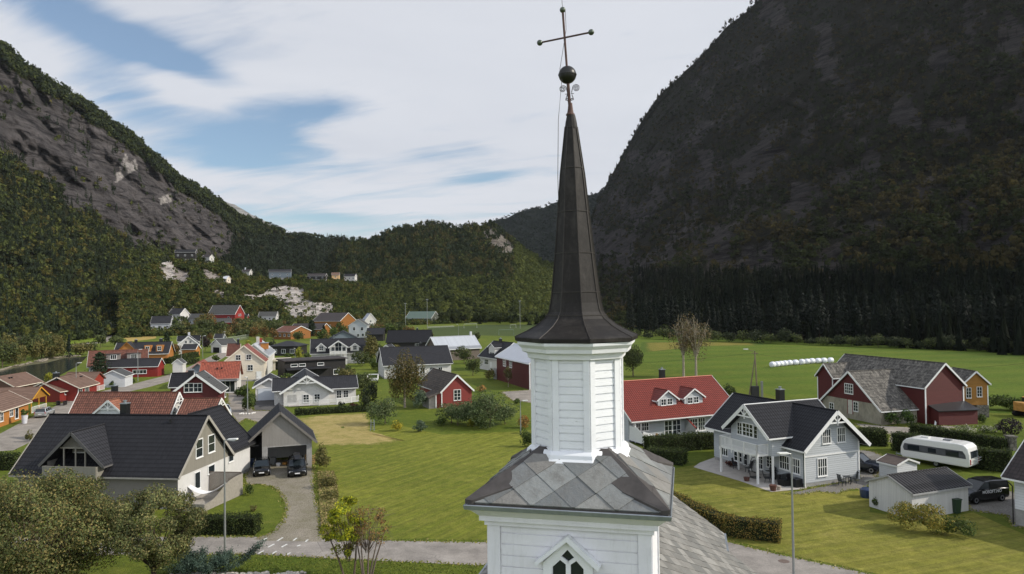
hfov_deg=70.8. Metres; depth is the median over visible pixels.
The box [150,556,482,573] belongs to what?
turf tufts
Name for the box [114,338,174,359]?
house
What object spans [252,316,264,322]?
tree
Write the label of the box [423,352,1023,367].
power line
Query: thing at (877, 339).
bush
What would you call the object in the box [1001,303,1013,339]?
spruce
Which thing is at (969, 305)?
spruce
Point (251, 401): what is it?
bush
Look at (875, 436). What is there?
hedge
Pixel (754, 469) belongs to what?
door
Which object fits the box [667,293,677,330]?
spruce
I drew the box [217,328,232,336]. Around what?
tree
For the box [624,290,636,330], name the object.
spruce
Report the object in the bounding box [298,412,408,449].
mown patch
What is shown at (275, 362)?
carport
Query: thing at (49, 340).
tree
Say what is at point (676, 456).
hedge
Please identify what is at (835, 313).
spruce
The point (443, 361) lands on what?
house
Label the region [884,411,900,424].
ivy
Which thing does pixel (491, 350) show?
house
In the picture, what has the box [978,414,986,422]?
bush
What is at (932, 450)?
window
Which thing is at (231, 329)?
tree
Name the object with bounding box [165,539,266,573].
juniper
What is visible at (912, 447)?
window
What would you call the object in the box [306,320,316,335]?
pine
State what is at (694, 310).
spruce
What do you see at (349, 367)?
tree
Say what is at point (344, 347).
house
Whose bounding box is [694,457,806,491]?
terrace
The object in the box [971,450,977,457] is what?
rear window
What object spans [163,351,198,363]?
hedge
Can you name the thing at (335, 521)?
tree
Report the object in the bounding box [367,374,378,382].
trailer
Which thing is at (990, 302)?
spruce
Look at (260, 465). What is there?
car
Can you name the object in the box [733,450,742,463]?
window
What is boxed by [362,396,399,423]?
tree
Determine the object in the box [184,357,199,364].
hedge
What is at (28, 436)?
bush
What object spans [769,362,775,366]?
hay bale
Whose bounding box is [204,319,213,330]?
tree
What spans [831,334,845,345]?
bush
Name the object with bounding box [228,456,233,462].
window
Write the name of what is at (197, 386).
window
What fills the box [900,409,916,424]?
ivy
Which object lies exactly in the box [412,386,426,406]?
bush
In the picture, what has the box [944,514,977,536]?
bush
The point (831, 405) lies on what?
window
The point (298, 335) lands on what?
tree
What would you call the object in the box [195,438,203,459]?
window
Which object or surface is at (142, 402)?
house
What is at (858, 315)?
spruce
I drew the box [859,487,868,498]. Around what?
water butt
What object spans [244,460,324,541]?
driveway
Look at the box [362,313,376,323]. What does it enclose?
house
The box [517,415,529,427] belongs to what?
bush
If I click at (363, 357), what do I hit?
tree
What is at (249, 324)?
tree
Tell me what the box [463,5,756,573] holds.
church
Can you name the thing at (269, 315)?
house
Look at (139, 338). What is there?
hay field
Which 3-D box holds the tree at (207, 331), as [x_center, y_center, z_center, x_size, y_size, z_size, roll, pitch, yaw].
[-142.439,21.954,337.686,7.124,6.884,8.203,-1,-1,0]
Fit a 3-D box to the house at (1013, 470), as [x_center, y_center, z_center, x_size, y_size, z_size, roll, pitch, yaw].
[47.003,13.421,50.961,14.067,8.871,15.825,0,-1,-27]
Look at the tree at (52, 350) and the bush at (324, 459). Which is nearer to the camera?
the bush at (324, 459)
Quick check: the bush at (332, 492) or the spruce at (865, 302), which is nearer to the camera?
the bush at (332, 492)
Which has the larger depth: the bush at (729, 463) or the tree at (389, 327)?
the tree at (389, 327)
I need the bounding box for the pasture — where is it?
[629,336,1023,412]
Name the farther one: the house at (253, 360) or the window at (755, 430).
the house at (253, 360)
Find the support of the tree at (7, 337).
on the ground at (266, 500)
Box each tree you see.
[0,332,25,364]
[0,339,22,367]
[0,465,138,573]
[0,474,36,550]
[1,351,24,363]
[10,345,30,363]
[17,333,35,360]
[26,343,40,359]
[28,339,49,358]
[33,334,54,358]
[40,331,61,357]
[44,343,60,358]
[51,334,66,355]
[70,340,89,354]
[72,342,93,354]
[86,341,99,350]
[93,333,107,345]
[98,482,208,573]
[108,335,123,344]
[169,322,187,329]
[173,342,181,354]
[180,321,189,326]
[193,317,201,324]
[195,319,208,327]
[198,326,215,338]
[200,336,210,350]
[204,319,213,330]
[207,333,213,339]
[213,322,229,331]
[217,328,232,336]
[225,325,235,335]
[231,320,240,327]
[232,317,242,323]
[234,319,251,334]
[234,329,245,338]
[240,320,252,330]
[246,323,260,332]
[248,326,259,338]
[251,319,266,333]
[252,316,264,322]
[259,327,270,337]
[268,321,286,331]
[268,328,278,339]
[294,331,304,338]
[314,329,326,338]
[314,495,369,573]
[321,332,330,338]
[329,327,338,335]
[335,368,356,374]
[336,365,350,373]
[339,324,348,331]
[344,505,396,573]
[350,350,369,365]
[354,373,377,393]
[362,331,377,357]
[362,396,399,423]
[368,358,377,369]
[383,323,397,332]
[385,347,428,407]
[395,323,405,329]
[403,326,414,329]
[446,400,475,425]
[451,345,474,360]
[465,358,482,373]
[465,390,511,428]
[473,331,480,341]
[503,366,511,386]
[623,344,643,376]
[668,314,696,376]
[679,311,713,375]
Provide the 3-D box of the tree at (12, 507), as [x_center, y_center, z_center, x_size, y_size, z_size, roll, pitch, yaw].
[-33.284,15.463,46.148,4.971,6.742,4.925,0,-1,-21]
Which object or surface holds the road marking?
on the road at (757, 561)
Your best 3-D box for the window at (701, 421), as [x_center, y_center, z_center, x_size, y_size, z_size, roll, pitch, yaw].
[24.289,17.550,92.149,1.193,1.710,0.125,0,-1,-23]
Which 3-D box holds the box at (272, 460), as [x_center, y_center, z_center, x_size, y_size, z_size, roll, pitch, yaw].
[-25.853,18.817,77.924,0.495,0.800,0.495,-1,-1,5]
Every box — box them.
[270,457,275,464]
[292,452,300,458]
[790,477,802,487]
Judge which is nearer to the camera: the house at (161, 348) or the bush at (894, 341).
the house at (161, 348)
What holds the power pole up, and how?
on the ground at (266, 500)
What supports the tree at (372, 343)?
on the ground at (266, 500)
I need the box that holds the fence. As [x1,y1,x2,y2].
[225,334,248,340]
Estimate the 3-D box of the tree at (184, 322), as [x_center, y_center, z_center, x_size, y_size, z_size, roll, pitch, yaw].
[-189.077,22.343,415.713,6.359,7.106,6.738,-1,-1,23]
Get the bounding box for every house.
[0,372,42,386]
[0,386,49,426]
[8,400,255,508]
[32,371,105,401]
[68,383,182,413]
[86,349,148,371]
[97,358,164,376]
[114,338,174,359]
[150,316,173,329]
[168,308,189,320]
[168,368,228,401]
[174,249,196,259]
[177,332,200,354]
[186,359,242,392]
[187,313,212,323]
[202,254,214,262]
[213,333,225,339]
[216,318,231,323]
[225,338,268,380]
[242,267,252,276]
[251,337,275,373]
[258,311,278,320]
[268,269,291,279]
[270,341,308,355]
[272,368,358,406]
[276,356,347,376]
[307,273,327,279]
[310,335,366,363]
[329,330,357,337]
[331,272,339,281]
[344,274,357,280]
[348,319,369,337]
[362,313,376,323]
[376,342,452,378]
[385,327,432,345]
[477,337,513,369]
[623,367,728,446]
[704,386,871,487]
[1001,440,1023,525]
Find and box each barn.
[209,305,244,322]
[493,343,530,389]
[814,353,967,424]
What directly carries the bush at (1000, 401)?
on the pasture
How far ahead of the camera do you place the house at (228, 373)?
141.97 m
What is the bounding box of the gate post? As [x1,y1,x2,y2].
[1003,435,1017,450]
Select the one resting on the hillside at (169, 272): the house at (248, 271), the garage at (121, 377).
the house at (248, 271)
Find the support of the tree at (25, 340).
on the ground at (266, 500)
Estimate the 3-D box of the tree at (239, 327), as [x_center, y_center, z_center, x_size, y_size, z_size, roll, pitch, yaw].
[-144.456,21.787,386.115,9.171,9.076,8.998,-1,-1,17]
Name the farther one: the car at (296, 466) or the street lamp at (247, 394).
the street lamp at (247, 394)
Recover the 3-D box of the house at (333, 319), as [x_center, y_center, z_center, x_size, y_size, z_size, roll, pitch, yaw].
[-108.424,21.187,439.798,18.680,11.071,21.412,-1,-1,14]
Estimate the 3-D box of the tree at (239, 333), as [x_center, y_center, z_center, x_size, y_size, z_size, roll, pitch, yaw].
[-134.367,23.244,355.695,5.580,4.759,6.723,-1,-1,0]
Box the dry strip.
[640,341,763,352]
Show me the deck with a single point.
(234, 486)
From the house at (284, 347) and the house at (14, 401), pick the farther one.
the house at (284, 347)
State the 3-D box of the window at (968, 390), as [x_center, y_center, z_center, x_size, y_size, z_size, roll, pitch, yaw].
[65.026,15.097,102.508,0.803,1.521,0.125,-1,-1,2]
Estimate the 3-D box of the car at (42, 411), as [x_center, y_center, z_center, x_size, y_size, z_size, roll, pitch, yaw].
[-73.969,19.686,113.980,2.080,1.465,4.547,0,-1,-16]
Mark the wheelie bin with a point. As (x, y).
(956, 505)
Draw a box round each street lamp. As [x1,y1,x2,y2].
[224,438,237,552]
[245,377,247,413]
[520,400,527,433]
[777,452,794,573]
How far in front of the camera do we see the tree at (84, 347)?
250.83 m
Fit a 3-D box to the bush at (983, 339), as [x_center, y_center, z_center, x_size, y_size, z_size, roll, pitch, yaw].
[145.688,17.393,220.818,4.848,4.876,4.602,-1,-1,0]
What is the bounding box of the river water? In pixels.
[0,356,86,380]
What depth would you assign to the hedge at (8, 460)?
76.69 m
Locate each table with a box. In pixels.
[53,400,67,405]
[842,475,850,484]
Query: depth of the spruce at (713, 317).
318.79 m
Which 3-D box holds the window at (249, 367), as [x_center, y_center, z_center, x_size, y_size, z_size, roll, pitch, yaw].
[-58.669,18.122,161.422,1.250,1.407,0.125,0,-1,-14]
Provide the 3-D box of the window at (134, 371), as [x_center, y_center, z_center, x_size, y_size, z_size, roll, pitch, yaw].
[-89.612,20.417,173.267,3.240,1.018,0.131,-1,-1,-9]
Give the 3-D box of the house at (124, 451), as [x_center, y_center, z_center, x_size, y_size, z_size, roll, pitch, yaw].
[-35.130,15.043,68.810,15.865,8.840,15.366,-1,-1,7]
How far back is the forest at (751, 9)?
1632.26 m
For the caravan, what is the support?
on the ground at (266, 500)
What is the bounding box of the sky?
[0,0,754,239]
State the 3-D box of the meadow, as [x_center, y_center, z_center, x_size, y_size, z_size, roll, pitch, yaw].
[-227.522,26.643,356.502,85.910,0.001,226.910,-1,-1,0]
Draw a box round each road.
[11,536,864,573]
[503,390,530,402]
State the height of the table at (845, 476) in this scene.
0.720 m
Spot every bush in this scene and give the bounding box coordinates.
[20,409,27,415]
[25,430,33,439]
[44,372,51,379]
[212,355,219,360]
[236,384,249,392]
[236,388,249,395]
[241,391,256,409]
[241,393,251,410]
[244,482,254,493]
[249,505,256,511]
[279,373,294,377]
[283,353,293,356]
[295,347,303,357]
[313,448,331,466]
[314,476,338,486]
[315,442,326,459]
[322,490,339,499]
[358,392,370,406]
[359,382,377,404]
[391,420,403,430]
[411,420,426,430]
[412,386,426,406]
[434,415,447,425]
[436,402,463,422]
[454,400,477,421]
[466,415,477,426]
[474,415,488,427]
[475,384,486,391]
[483,368,494,379]
[491,403,519,421]
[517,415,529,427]
[519,429,531,446]
[641,332,652,337]
[655,324,669,338]
[666,329,679,339]
[697,326,712,339]
[705,330,722,340]
[723,332,736,341]
[723,383,736,394]
[725,460,733,465]
[736,329,749,340]
[745,329,768,342]
[762,333,779,342]
[776,328,792,342]
[790,333,802,342]
[804,338,816,343]
[813,336,833,345]
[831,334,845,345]
[841,335,859,345]
[855,334,870,345]
[869,334,885,347]
[872,497,877,504]
[882,336,904,347]
[887,501,929,529]
[900,337,915,346]
[912,503,956,534]
[913,341,926,348]
[921,337,937,347]
[942,334,955,349]
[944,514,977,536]
[949,340,971,347]
[954,424,977,432]
[966,336,986,350]
[976,425,994,432]
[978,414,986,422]
[980,337,989,347]
[989,394,1010,407]
[992,423,1001,431]
[996,417,1022,434]
[1005,396,1021,410]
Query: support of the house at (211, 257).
on the hillside at (169, 272)
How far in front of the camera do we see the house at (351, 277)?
679.10 m
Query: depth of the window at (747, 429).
70.38 m
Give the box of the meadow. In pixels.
[70,338,95,343]
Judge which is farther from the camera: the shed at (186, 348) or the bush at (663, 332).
the bush at (663, 332)
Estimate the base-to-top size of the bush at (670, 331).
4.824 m
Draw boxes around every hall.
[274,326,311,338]
[292,323,330,335]
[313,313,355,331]
[406,311,437,320]
[425,331,481,359]
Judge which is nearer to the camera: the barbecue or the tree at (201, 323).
the barbecue
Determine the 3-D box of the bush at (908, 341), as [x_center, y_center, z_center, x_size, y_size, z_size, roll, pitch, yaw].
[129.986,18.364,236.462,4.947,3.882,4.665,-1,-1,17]
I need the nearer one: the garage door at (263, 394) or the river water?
the garage door at (263, 394)
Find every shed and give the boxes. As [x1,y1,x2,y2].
[172,358,186,372]
[180,344,200,354]
[418,368,473,408]
[864,466,972,519]
[876,453,919,476]
[928,400,979,425]
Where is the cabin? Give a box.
[223,276,230,282]
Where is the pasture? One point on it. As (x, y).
(795, 382)
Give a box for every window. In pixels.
[0,412,3,421]
[9,409,12,416]
[15,407,18,419]
[110,354,116,359]
[133,370,146,373]
[184,383,193,392]
[193,383,201,392]
[194,470,200,488]
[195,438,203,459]
[208,433,215,453]
[208,463,214,474]
[220,381,234,392]
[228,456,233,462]
[247,365,252,370]
[303,394,308,402]
[314,394,319,401]
[335,342,341,350]
[336,390,341,398]
[343,390,348,397]
[454,389,460,400]
[543,542,592,573]
[634,423,640,430]
[641,422,648,431]
[661,399,666,405]
[664,420,672,434]
[667,398,672,404]
[672,419,680,434]
[687,397,692,403]
[689,418,697,429]
[693,396,698,402]
[698,417,705,430]
[722,447,728,456]
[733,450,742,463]
[737,422,741,435]
[742,422,753,438]
[743,454,747,465]
[753,426,757,438]
[754,456,763,470]
[766,456,771,467]
[779,455,789,471]
[790,457,800,475]
[817,457,827,477]
[822,428,831,444]
[829,402,833,408]
[837,427,845,442]
[844,383,852,394]
[853,401,857,411]
[907,444,918,450]
[928,448,935,452]
[945,450,958,456]
[966,388,971,397]
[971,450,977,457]
[977,387,981,396]
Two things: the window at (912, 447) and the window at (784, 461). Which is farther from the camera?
the window at (912, 447)
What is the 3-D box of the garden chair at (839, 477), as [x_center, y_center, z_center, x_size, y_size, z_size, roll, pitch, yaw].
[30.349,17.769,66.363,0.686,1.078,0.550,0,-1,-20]
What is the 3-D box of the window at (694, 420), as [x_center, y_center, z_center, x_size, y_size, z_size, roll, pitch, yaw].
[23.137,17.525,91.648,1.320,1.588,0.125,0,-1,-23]
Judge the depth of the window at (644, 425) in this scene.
88.77 m
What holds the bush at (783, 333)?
on the pasture
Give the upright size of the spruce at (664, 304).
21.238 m
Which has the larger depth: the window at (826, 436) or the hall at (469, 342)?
the hall at (469, 342)
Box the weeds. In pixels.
[317,470,338,535]
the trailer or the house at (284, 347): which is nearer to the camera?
the trailer
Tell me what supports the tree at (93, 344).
on the ground at (266, 500)
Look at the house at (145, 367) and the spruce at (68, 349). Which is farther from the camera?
the spruce at (68, 349)
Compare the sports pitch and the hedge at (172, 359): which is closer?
the hedge at (172, 359)
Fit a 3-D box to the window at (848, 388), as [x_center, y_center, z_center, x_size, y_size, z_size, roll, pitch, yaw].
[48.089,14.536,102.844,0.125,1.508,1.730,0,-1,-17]
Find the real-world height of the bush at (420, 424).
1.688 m
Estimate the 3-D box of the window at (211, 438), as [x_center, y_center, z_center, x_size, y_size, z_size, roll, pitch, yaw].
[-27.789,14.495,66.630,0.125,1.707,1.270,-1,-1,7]
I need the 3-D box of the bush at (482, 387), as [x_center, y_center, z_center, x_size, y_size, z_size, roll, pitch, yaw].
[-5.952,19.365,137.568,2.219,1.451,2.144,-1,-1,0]
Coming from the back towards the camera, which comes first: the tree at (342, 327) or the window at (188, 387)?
the tree at (342, 327)
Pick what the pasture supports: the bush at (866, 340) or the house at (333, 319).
the bush at (866, 340)
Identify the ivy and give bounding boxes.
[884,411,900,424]
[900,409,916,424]
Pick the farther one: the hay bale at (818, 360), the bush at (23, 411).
the hay bale at (818, 360)
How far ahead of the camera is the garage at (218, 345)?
256.35 m
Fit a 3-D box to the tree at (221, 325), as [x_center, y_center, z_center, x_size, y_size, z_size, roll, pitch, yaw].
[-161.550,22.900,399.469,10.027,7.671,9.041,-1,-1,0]
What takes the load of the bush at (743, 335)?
on the pasture
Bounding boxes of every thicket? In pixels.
[185,317,398,330]
[400,310,545,324]
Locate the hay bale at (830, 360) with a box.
[827,357,833,362]
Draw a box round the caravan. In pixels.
[896,435,981,467]
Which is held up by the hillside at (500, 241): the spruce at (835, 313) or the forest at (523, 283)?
the forest at (523, 283)
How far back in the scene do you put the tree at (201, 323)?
423.24 m
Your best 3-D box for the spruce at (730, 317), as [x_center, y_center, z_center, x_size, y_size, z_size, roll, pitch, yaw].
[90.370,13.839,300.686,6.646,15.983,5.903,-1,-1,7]
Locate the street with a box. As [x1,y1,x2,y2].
[0,353,225,450]
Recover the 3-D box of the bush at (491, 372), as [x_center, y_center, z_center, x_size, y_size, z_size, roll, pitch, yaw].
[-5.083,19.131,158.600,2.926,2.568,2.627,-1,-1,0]
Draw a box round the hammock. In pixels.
[187,482,226,493]
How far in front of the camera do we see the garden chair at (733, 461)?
73.27 m
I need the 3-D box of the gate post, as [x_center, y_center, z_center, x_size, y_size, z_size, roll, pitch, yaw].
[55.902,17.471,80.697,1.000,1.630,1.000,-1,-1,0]
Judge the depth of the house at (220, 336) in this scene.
310.98 m
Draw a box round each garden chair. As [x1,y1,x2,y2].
[731,458,737,469]
[837,474,845,485]
[849,471,858,482]
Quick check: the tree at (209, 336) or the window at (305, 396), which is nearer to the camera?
the window at (305, 396)
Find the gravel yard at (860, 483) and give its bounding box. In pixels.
[793,450,881,493]
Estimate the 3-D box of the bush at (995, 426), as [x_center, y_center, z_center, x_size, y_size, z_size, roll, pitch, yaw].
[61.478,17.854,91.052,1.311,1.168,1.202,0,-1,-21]
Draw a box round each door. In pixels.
[256,371,261,378]
[258,388,273,400]
[749,455,755,471]
[847,399,852,413]
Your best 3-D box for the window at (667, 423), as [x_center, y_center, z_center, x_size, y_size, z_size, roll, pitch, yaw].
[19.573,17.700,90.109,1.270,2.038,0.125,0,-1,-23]
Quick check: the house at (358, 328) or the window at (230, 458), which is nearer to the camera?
the window at (230, 458)
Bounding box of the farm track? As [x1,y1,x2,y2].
[856,423,953,440]
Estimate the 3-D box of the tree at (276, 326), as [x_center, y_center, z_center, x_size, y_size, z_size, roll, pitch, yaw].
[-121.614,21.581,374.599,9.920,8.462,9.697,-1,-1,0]
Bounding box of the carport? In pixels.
[272,357,290,369]
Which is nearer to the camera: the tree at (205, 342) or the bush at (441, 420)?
the bush at (441, 420)
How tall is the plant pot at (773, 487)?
0.500 m
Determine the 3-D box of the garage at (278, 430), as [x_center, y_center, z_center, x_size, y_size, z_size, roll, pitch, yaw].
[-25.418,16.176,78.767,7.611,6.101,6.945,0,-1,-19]
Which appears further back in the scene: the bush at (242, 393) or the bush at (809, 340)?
the bush at (809, 340)
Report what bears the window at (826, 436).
in the house at (818, 439)
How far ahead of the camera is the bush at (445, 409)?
102.86 m
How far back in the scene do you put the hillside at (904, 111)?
928.01 m
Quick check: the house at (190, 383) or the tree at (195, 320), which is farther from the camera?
the tree at (195, 320)
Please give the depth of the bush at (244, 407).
117.64 m
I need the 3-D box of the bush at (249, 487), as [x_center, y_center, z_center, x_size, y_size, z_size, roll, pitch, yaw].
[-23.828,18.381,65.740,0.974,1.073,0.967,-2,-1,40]
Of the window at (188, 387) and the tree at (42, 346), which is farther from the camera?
the tree at (42, 346)
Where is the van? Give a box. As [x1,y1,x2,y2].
[967,476,1009,503]
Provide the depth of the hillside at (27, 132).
859.85 m
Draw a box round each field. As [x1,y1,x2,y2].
[122,336,157,340]
[315,425,530,539]
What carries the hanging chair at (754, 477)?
on the terrace
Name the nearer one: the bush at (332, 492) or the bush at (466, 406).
the bush at (332, 492)
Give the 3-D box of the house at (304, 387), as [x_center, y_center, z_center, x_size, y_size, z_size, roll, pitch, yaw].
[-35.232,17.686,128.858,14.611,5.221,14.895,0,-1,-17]
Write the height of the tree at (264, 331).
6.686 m
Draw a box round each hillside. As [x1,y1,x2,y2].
[0,54,339,338]
[119,258,369,335]
[326,224,533,321]
[495,190,602,262]
[591,0,1023,349]
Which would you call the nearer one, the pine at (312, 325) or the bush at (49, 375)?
the bush at (49, 375)
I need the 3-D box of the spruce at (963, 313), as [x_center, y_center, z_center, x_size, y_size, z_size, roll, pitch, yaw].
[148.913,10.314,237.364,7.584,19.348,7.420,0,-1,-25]
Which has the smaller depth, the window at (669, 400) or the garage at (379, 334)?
the window at (669, 400)
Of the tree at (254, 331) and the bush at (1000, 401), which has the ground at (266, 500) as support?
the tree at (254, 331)
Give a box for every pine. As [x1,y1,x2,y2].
[84,352,112,373]
[162,331,169,340]
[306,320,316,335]
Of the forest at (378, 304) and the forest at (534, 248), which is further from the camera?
the forest at (534, 248)
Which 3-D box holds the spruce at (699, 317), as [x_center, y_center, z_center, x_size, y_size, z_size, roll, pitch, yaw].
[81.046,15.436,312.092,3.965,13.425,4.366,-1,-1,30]
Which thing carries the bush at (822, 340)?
on the pasture
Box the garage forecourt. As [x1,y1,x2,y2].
[254,400,283,410]
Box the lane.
[227,381,268,422]
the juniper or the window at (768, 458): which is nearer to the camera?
the juniper
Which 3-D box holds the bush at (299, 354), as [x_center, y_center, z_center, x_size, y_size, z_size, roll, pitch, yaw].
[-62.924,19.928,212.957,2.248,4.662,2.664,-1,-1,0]
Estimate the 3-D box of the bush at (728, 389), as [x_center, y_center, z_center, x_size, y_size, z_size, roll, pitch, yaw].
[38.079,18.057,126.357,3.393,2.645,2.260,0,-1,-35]
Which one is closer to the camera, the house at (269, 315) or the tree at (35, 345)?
the tree at (35, 345)
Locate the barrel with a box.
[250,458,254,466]
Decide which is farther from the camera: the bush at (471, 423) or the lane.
the lane
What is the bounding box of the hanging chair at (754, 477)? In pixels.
[749,457,760,478]
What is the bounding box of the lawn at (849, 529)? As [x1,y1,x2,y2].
[674,465,1023,573]
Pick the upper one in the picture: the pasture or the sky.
the sky
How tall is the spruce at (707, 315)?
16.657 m
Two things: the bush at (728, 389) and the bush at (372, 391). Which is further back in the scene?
the bush at (728, 389)
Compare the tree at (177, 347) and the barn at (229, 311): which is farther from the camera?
the barn at (229, 311)
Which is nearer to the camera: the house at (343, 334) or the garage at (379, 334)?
the house at (343, 334)
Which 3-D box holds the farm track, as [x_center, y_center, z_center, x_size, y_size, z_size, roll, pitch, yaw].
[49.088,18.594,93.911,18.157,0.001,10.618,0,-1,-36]
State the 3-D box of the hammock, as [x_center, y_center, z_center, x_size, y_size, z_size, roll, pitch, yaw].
[-26.925,17.655,63.362,3.363,1.114,0.811,0,-1,-21]
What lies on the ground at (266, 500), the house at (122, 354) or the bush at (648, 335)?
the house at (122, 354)
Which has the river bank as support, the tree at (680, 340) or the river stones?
the river stones
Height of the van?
1.815 m
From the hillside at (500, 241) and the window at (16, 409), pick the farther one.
the hillside at (500, 241)
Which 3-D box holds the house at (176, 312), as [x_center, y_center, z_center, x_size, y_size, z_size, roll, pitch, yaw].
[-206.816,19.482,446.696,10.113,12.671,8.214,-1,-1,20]
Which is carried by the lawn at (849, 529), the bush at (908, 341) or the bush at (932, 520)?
the bush at (932, 520)
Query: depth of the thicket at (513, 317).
533.16 m
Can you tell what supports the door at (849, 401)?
in the barn at (870, 389)
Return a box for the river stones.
[0,355,80,370]
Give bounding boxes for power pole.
[743,349,762,396]
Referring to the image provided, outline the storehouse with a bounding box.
[952,367,990,416]
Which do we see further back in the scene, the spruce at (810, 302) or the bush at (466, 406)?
the spruce at (810, 302)
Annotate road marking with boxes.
[258,537,307,555]
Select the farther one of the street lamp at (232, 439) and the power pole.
the power pole
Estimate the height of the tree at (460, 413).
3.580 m
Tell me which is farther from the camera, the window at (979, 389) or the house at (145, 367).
the house at (145, 367)
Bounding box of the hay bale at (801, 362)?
[799,359,804,364]
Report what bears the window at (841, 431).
in the house at (818, 439)
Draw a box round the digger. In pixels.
[1012,396,1023,415]
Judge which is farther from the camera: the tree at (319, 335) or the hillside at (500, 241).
the hillside at (500, 241)
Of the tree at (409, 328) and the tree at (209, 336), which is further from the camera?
the tree at (209, 336)
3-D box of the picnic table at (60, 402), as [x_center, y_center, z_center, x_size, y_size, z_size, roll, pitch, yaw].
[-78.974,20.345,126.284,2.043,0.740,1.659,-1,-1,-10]
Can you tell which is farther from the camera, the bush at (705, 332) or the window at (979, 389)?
the bush at (705, 332)
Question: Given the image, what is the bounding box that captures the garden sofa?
[777,473,790,486]
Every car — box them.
[34,407,54,417]
[252,456,271,476]
[286,455,307,476]
[860,452,878,473]
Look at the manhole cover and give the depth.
47.54 m
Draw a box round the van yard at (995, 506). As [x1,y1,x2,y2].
[968,492,1021,527]
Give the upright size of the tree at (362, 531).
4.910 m
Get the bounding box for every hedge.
[0,449,20,470]
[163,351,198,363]
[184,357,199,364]
[191,510,263,535]
[294,404,369,415]
[641,430,713,450]
[645,444,688,465]
[673,490,782,543]
[857,425,888,446]
[890,430,1012,471]
[907,422,1007,448]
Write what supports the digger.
on the ground at (266, 500)
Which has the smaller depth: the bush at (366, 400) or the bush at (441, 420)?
the bush at (441, 420)
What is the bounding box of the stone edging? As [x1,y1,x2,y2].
[171,571,306,573]
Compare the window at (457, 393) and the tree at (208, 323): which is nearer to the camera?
the window at (457, 393)
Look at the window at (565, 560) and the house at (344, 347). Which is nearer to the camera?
the window at (565, 560)
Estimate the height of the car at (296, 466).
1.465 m
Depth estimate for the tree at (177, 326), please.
409.56 m
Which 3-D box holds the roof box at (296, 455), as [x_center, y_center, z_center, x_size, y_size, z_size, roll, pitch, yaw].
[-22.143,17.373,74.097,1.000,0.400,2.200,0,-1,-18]
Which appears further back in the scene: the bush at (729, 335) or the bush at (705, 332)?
the bush at (705, 332)
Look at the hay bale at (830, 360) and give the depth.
188.45 m
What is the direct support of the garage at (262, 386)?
on the ground at (266, 500)
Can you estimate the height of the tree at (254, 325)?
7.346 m
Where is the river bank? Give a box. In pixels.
[2,356,76,370]
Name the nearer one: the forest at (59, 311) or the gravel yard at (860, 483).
the gravel yard at (860, 483)
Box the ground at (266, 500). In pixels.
[0,322,1023,573]
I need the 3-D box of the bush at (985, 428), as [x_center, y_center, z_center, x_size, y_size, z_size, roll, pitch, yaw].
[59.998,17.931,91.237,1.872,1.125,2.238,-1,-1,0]
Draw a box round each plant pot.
[21,415,27,423]
[769,484,776,490]
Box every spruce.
[65,334,72,358]
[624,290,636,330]
[635,306,643,333]
[651,307,658,335]
[657,290,671,330]
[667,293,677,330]
[670,293,679,330]
[676,288,689,333]
[687,288,693,325]
[690,299,701,332]
[695,308,702,330]
[702,300,712,328]
[710,302,716,331]
[723,301,735,334]
[778,287,797,341]
[796,289,806,337]
[801,285,820,336]
[809,284,829,342]
[822,303,830,336]
[830,287,842,335]
[834,288,851,336]
[849,294,865,335]
[855,304,865,335]
[861,293,870,335]
[956,289,971,340]
[965,297,971,336]
[982,282,1001,336]
[997,294,1010,330]
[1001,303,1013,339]
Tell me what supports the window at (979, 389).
in the storehouse
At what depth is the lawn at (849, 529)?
52.54 m
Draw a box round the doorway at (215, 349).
[213,347,218,352]
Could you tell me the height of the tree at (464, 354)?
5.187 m
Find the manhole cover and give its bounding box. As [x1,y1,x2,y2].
[778,559,789,562]
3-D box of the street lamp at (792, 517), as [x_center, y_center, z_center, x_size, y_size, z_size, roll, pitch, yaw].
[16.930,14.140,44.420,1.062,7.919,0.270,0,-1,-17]
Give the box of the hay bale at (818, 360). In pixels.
[815,358,821,362]
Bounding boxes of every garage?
[103,368,133,387]
[176,397,231,414]
[210,338,236,352]
[248,403,317,465]
[252,373,279,400]
[366,328,386,340]
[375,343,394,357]
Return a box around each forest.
[0,44,369,344]
[115,255,470,337]
[324,219,553,320]
[488,187,603,263]
[591,0,762,221]
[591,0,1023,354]
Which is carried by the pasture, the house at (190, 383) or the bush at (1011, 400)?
the bush at (1011, 400)
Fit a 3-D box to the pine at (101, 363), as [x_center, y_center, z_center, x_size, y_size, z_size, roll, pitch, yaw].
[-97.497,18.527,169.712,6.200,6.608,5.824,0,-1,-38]
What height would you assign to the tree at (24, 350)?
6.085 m
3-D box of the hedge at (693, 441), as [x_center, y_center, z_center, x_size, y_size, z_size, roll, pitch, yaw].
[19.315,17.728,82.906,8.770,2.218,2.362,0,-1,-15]
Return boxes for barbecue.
[765,466,777,479]
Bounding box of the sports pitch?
[428,324,534,335]
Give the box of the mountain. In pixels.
[225,201,271,225]
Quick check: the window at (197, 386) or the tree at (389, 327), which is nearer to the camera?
the window at (197, 386)
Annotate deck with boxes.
[175,471,242,511]
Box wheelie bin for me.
[952,498,961,513]
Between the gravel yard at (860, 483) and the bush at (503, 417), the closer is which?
the gravel yard at (860, 483)

